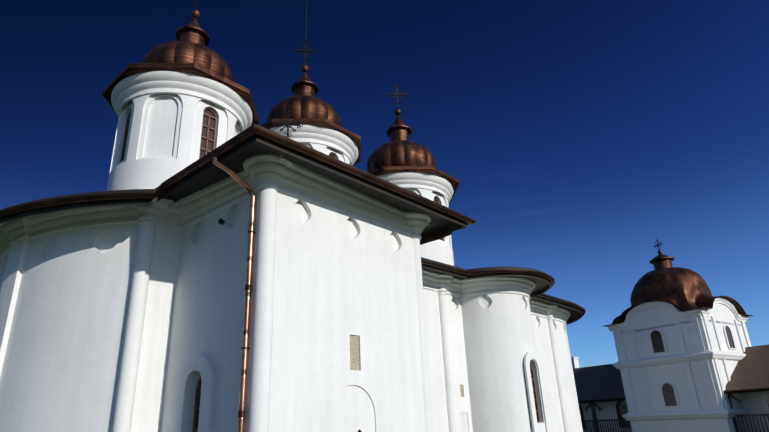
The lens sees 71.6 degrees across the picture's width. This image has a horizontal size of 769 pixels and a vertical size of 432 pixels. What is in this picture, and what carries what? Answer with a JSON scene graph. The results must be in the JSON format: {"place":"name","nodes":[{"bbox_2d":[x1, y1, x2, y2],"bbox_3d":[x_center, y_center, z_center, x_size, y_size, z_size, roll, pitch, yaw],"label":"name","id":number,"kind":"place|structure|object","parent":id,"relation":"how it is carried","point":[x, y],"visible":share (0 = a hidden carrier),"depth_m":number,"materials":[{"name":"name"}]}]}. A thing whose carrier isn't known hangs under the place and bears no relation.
{"place":"outdoors","nodes":[
{"label":"outdoors","id":0,"kind":"place"},
{"bbox_2d":[0,0,768,367],"label":"sky","id":1,"kind":"structure","parent":0,"point":[577,136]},
{"bbox_2d":[608,297,751,431],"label":"gate tower","id":2,"kind":"structure","parent":0,"point":[694,364],"depth_m":27.87,"materials":[{"name":"paint"}]},
{"bbox_2d":[604,267,752,326],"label":"domed roof","id":3,"kind":"structure","parent":2,"relation":"on","point":[682,289],"depth_m":29.64,"materials":[{"name":"brown metal"}]},
{"bbox_2d":[649,254,673,269],"bbox_3d":[16.560,2.797,31.794,1.318,1.170,1.318,12,-26,-33],"label":"cupola","id":4,"kind":"object","parent":3,"relation":"on","point":[659,261],"visible":0.75,"depth_m":31.39,"materials":[{"name":"brown metal"}]},
{"bbox_2d":[654,239,662,249],"bbox_3d":[16.516,1.788,32.188,0.038,0.798,0.679,5,-23,-19],"label":"cross","id":5,"kind":"object","parent":4,"relation":"on","point":[658,244],"visible":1,"depth_m":32.19,"materials":[{"name":"black metal"}]},
{"bbox_2d":[651,326,734,405],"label":"windows","id":6,"kind":"structure","parent":2,"relation":"in","point":[667,388],"depth_m":28.14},
{"bbox_3d":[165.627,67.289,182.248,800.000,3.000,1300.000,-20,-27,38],"label":"ground","id":7,"kind":"structure","parent":0,"visible":0},
{"bbox_2d":[0,192,582,431],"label":"church walls","id":8,"kind":"structure","parent":7,"relation":"on","point":[340,279],"depth_m":10.37,"materials":[{"name":"white paint"}]},
{"bbox_2d":[107,94,241,190],"bbox_3d":[-6.209,-1.153,15.987,3.600,3.790,3.600,-20,-27,38],"label":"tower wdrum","id":9,"kind":"object","parent":8,"relation":"on","point":[164,138],"visible":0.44,"depth_m":14.73,"materials":[{"name":"paint"}]},
{"bbox_2d":[120,111,130,161],"bbox_3d":[-7.284,-2.273,15.184,0.505,1.779,0.060,-20,-27,38],"label":"tower window frame","id":10,"kind":"object","parent":9,"relation":"on","point":[125,139],"visible":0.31,"depth_m":15.28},
{"bbox_2d":[111,71,251,130],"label":"tower cornice","id":11,"kind":"structure","parent":9,"relation":"on","point":[130,88],"depth_m":15.21,"materials":[{"name":"paint"}]},
{"bbox_2d":[101,63,258,125],"bbox_3d":[-6.310,-3.462,16.888,4.342,0.370,4.342,-20,-27,38],"label":"roof eave","id":12,"kind":"object","parent":11,"relation":"on","point":[131,69],"visible":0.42,"depth_m":15.15,"materials":[{"name":"orange metal"}]},
{"bbox_2d":[141,41,234,81],"bbox_3d":[-6.354,-4.471,17.282,2.878,1.839,2.878,-20,-27,38],"label":"dome","id":13,"kind":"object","parent":12,"relation":"on","point":[190,52],"visible":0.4,"depth_m":16.12,"materials":[{"name":"orange metal"}]},
{"bbox_2d":[176,17,209,46],"bbox_3d":[-6.420,-5.979,17.870,1.104,1.601,1.104,-20,-27,38],"label":"tower lantern","id":14,"kind":"object","parent":13,"relation":"on","point":[192,31],"visible":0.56,"depth_m":17.52,"materials":[{"name":"orange metal"}]},
{"bbox_2d":[191,9,199,18],"bbox_3d":[-6.462,-6.947,18.248,0.312,0.520,0.320,-20,-27,38],"label":"finial ball","id":15,"kind":"object","parent":14,"relation":"on","point":[195,13],"visible":0.79,"depth_m":18.12,"materials":[{"name":"orange metal"}]},
{"bbox_2d":[192,0,204,8],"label":"cross","id":16,"kind":"object","parent":15,"relation":"on","point":[196,4],"visible":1,"depth_m":18.38,"materials":[{"name":"black metal"}]},
{"bbox_2d":[199,108,216,155],"bbox_3d":[-5.087,-2.316,15.320,0.060,1.779,0.500,-20,-27,38],"label":"tower window frame","id":17,"kind":"object","parent":9,"relation":"on","point":[213,129],"visible":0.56,"depth_m":15.42,"materials":[{"name":"brown wood"}]},
{"bbox_2d":[199,110,214,158],"bbox_3d":[-5.116,-2.301,15.343,0.020,1.810,0.560,-20,-27,38],"label":"tower window glass","id":18,"kind":"object","parent":17,"relation":"in","point":[204,132],"depth_m":15.38,"materials":[{"name":"grey glass"}]},
{"bbox_2d":[172,353,214,431],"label":"window frame","id":19,"kind":"object","parent":8,"relation":"attached to","point":[201,364],"visible":1,"depth_m":9.46,"materials":[{"name":"paint"}]},
{"bbox_2d":[192,376,200,431],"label":"window","id":20,"kind":"structure","parent":8,"relation":"attached to","point":[196,408],"depth_m":9.68,"materials":[{"name":"grey glass"}]},
{"bbox_2d":[197,383,200,431],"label":"window glass","id":21,"kind":"object","parent":20,"relation":"in","point":[199,406],"depth_m":9.69,"materials":[{"name":"black glass"}]},
{"bbox_2d":[218,218,224,224],"bbox_3d":[-3.129,0.109,10.234,0.100,0.100,0.090,-20,-47,38],"label":"hole","id":22,"kind":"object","parent":8,"relation":"attached to","point":[221,221],"depth_m":10.20,"materials":[{"name":"black metal"}]},
{"bbox_2d":[213,157,255,431],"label":"downpipe","id":23,"kind":"object","parent":8,"relation":"attached to","point":[246,321],"visible":0.85,"depth_m":8.96,"materials":[{"name":"orange metal"}]},
{"bbox_2d":[238,230,255,416],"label":"pipe brackets","id":24,"kind":"object","parent":8,"relation":"attached to","point":[241,413],"visible":0.85,"depth_m":8.64,"materials":[{"name":"orange metal"}]},
{"bbox_2d":[0,188,569,431],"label":"pilasters","id":25,"kind":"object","parent":8,"relation":"attached to","point":[258,417],"depth_m":9.93,"materials":[{"name":"white paint"}]},
{"bbox_2d":[0,154,570,324],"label":"cornice","id":26,"kind":"structure","parent":8,"relation":"attached to","point":[281,174],"depth_m":11.09,"materials":[{"name":"white paint"}]},
{"bbox_2d":[273,110,302,137],"bbox_3d":[-2.475,-2.317,13.681,0.773,0.909,0.043,1,-22,-8],"label":"cross","id":27,"kind":"object","parent":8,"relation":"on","point":[288,123],"visible":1,"depth_m":13.68,"materials":[{"name":"black metal"}]},
{"bbox_2d":[0,124,581,324],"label":"fascia","id":28,"kind":"structure","parent":8,"relation":"attached to","point":[458,225],"depth_m":10.37,"materials":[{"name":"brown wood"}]},
{"bbox_2d":[0,124,585,316],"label":"roof","id":29,"kind":"structure","parent":28,"relation":"attached to","point":[235,141],"depth_m":10.11,"materials":[{"name":"orange metal"}]},
{"bbox_2d":[301,143,350,164],"bbox_3d":[-2.980,-0.112,19.428,3.600,4.090,3.600,-20,-27,38],"label":"tower drum","id":30,"kind":"object","parent":8,"relation":"on","point":[337,154],"depth_m":18.92,"materials":[{"name":"paint"}]},
{"bbox_2d":[269,124,357,165],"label":"tower cornice","id":31,"kind":"structure","parent":30,"relation":"on","point":[337,140],"depth_m":18.67,"materials":[{"name":"paint"}]},
{"bbox_2d":[261,118,360,164],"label":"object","id":32,"kind":"object","parent":31,"relation":"on","point":[352,136],"visible":0.27,"depth_m":18.53,"materials":[{"name":"orange metal"}]},
{"bbox_2d":[266,95,340,125],"bbox_3d":[-3.131,-3.570,20.777,2.878,1.839,2.878,-20,-27,38],"label":"dome","id":33,"kind":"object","parent":32,"relation":"on","point":[300,106],"visible":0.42,"depth_m":19.59,"materials":[{"name":"orange metal"}]},
{"bbox_2d":[291,72,318,96],"bbox_3d":[-3.197,-5.078,21.366,1.104,1.601,1.104,-20,-27,38],"label":"cupola","id":34,"kind":"object","parent":33,"relation":"on","point":[304,85],"visible":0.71,"depth_m":21.00,"materials":[{"name":"orange metal"}]},
{"bbox_2d":[301,64,308,72],"bbox_3d":[-3.239,-6.046,21.744,0.312,0.520,0.320,-20,-27,38],"label":"finial ball","id":35,"kind":"object","parent":34,"relation":"on","point":[305,68],"visible":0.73,"depth_m":21.61,"materials":[{"name":"orange metal"}]},
{"bbox_2d":[293,40,317,63],"bbox_3d":[-3.271,-6.771,22.026,1.018,1.197,0.057,1,-22,-8],"label":"cross","id":36,"kind":"object","parent":35,"relation":"on","point":[306,51],"visible":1,"depth_m":22.02,"materials":[{"name":"black metal"}]},
{"bbox_2d":[305,0,306,44],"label":"lightning rod","id":37,"kind":"object","parent":35,"relation":"on","point":[306,21],"visible":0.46,"depth_m":22.61,"materials":[{"name":"black metal"}]},
{"bbox_2d":[350,335,359,369],"bbox_3d":[-0.578,2.589,10.102,0.010,0.640,0.270,-20,-27,38],"label":"plaque","id":38,"kind":"object","parent":8,"relation":"attached to","point":[354,352],"visible":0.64,"depth_m":10.10,"materials":[{"name":"stone"}]},
{"bbox_2d":[163,142,580,320],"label":"soffit","id":39,"kind":"structure","parent":8,"relation":"attached to","point":[216,174],"depth_m":10.70,"materials":[{"name":"brown wood"}]},
{"bbox_2d":[405,188,453,265],"bbox_3d":[0.939,1.329,23.525,4.068,4.064,4.068,-20,-27,38],"label":"tower drum","id":40,"kind":"object","parent":8,"relation":"on","point":[441,251],"visible":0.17,"depth_m":22.16,"materials":[{"name":"paint"}]},
{"bbox_2d":[377,172,453,204],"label":"tower cornice","id":41,"kind":"structure","parent":40,"relation":"on","point":[435,183],"depth_m":22.44,"materials":[{"name":"paint"}]},
{"bbox_2d":[369,166,459,201],"bbox_3d":[0.829,-1.184,24.506,4.900,0.418,4.900,-20,-27,38],"label":"roof eave","id":42,"kind":"object","parent":41,"relation":"on","point":[452,180],"visible":0.35,"depth_m":22.31,"materials":[{"name":"orange metal"}]},
{"bbox_2d":[366,140,436,172],"bbox_3d":[0.779,-2.324,24.951,3.252,2.078,3.252,-20,-27,38],"label":"dome","id":43,"kind":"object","parent":42,"relation":"on","point":[402,153],"visible":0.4,"depth_m":23.62,"materials":[{"name":"orange metal"}]},
{"bbox_2d":[386,115,411,141],"bbox_3d":[0.705,-4.031,25.617,1.248,1.803,1.248,-20,-27,38],"label":"tower lantern","id":44,"kind":"object","parent":43,"relation":"on","point":[398,129],"visible":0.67,"depth_m":25.20,"materials":[{"name":"orange metal"}]},
{"bbox_2d":[394,107,401,115],"bbox_3d":[0.657,-5.124,26.044,0.353,0.585,0.362,-20,-27,38],"label":"finial ball","id":45,"kind":"object","parent":44,"relation":"on","point":[398,111],"visible":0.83,"depth_m":25.90,"materials":[{"name":"orange metal"}]},
{"bbox_2d":[386,84,407,106],"bbox_3d":[0.621,-5.941,26.363,1.151,1.352,0.064,1,-22,-8],"label":"cross","id":46,"kind":"object","parent":45,"relation":"on","point":[396,94],"visible":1,"depth_m":26.36,"materials":[{"name":"black metal"}]},
{"bbox_2d":[420,232,451,244],"bbox_3d":[1.253,3.065,12.091,1.115,5.900,0.146,2,-22,-11],"label":"roof eave","id":47,"kind":"object","parent":8,"relation":"attached to","point":[435,238],"visible":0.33,"depth_m":13.07,"materials":[{"name":"metal"}]},
{"bbox_2d":[460,385,463,396],"bbox_3d":[2.501,5.685,17.334,0.010,0.380,0.190,-20,-27,38],"label":"plaque","id":48,"kind":"object","parent":8,"relation":"attached to","point":[461,390],"visible":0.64,"depth_m":17.34,"materials":[{"name":"stone"}]},
{"bbox_2d":[461,413,468,430],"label":"vent grille","id":49,"kind":"object","parent":8,"relation":"attached to","point":[465,422],"visible":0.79,"depth_m":16.99,"materials":[{"name":"metal"}]},
{"bbox_2d":[530,363,539,422],"bbox_3d":[4.909,5.844,17.831,0.060,1.999,0.550,-20,-27,38],"label":"window frame","id":50,"kind":"object","parent":8,"relation":"attached to","point":[535,394],"visible":0.27,"depth_m":17.94,"materials":[{"name":"brown wood"}]},
{"bbox_2d":[530,366,537,420],"bbox_3d":[4.879,5.860,17.854,0.020,2.030,0.610,-20,-27,38],"label":"window pane","id":51,"kind":"structure","parent":50,"relation":"in","point":[533,393],"depth_m":17.96,"materials":[{"name":"black glass"}]},
{"bbox_2d":[524,350,550,431],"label":"window surround","id":52,"kind":"object","parent":8,"relation":"attached to","point":[529,355],"visible":0.96,"depth_m":17.65,"materials":[{"name":"paint"}]},
{"bbox_2d":[578,400,630,431],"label":"wing walls","id":53,"kind":"structure","parent":7,"relation":"on","point":[608,411],"depth_m":32.48,"materials":[{"name":"paint"}]},
{"bbox_2d":[579,401,629,428],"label":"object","id":54,"kind":"object","parent":53,"relation":"attached to","point":[621,410],"visible":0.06,"depth_m":31.64,"materials":[{"name":"glass"}]},
{"bbox_2d":[581,400,631,431],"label":"wing gallery","id":55,"kind":"object","parent":7,"relation":"on","point":[595,422],"visible":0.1,"depth_m":31.25,"materials":[{"name":"brown wood"}]},
{"bbox_2d":[573,364,624,401],"bbox_3d":[7.124,15.277,45.181,7.850,2.370,34.000,12,-26,-33],"label":"wing roof","id":56,"kind":"object","parent":55,"relation":"on","point":[599,382],"depth_m":33.34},
{"bbox_2d":[571,357,578,368],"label":"wing chimneys","id":57,"kind":"object","parent":56,"relation":"on","point":[575,362],"visible":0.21,"depth_m":38.23,"materials":[{"name":"paint"}]},
{"bbox_2d":[578,397,625,402],"bbox_3d":[4.175,18.148,41.734,0.555,5.520,34.000,12,-26,-33],"label":"wing gutter","id":58,"kind":"object","parent":55,"relation":"attached to","point":[599,400],"depth_m":30.98,"materials":[{"name":"orange metal"}]},
{"bbox_2d":[727,391,768,431],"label":"wing gallery","id":59,"kind":"object","parent":7,"relation":"on","point":[738,416],"visible":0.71,"depth_m":25.23,"materials":[{"name":"brown wood"}]},
{"bbox_2d":[724,387,768,392],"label":"wing gutter","id":60,"kind":"object","parent":59,"relation":"attached to","point":[747,390],"depth_m":25.10,"materials":[{"name":"orange metal"}]},
{"bbox_2d":[725,344,768,391],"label":"wing roof","id":61,"kind":"object","parent":59,"relation":"on","point":[751,370],"visible":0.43,"depth_m":26.55,"materials":[{"name":"brown tile"}]},
{"bbox_2d":[738,391,768,431],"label":"wing walls","id":62,"kind":"structure","parent":7,"relation":"on","point":[753,402],"depth_m":26.10,"materials":[{"name":"paint"}]}
]}

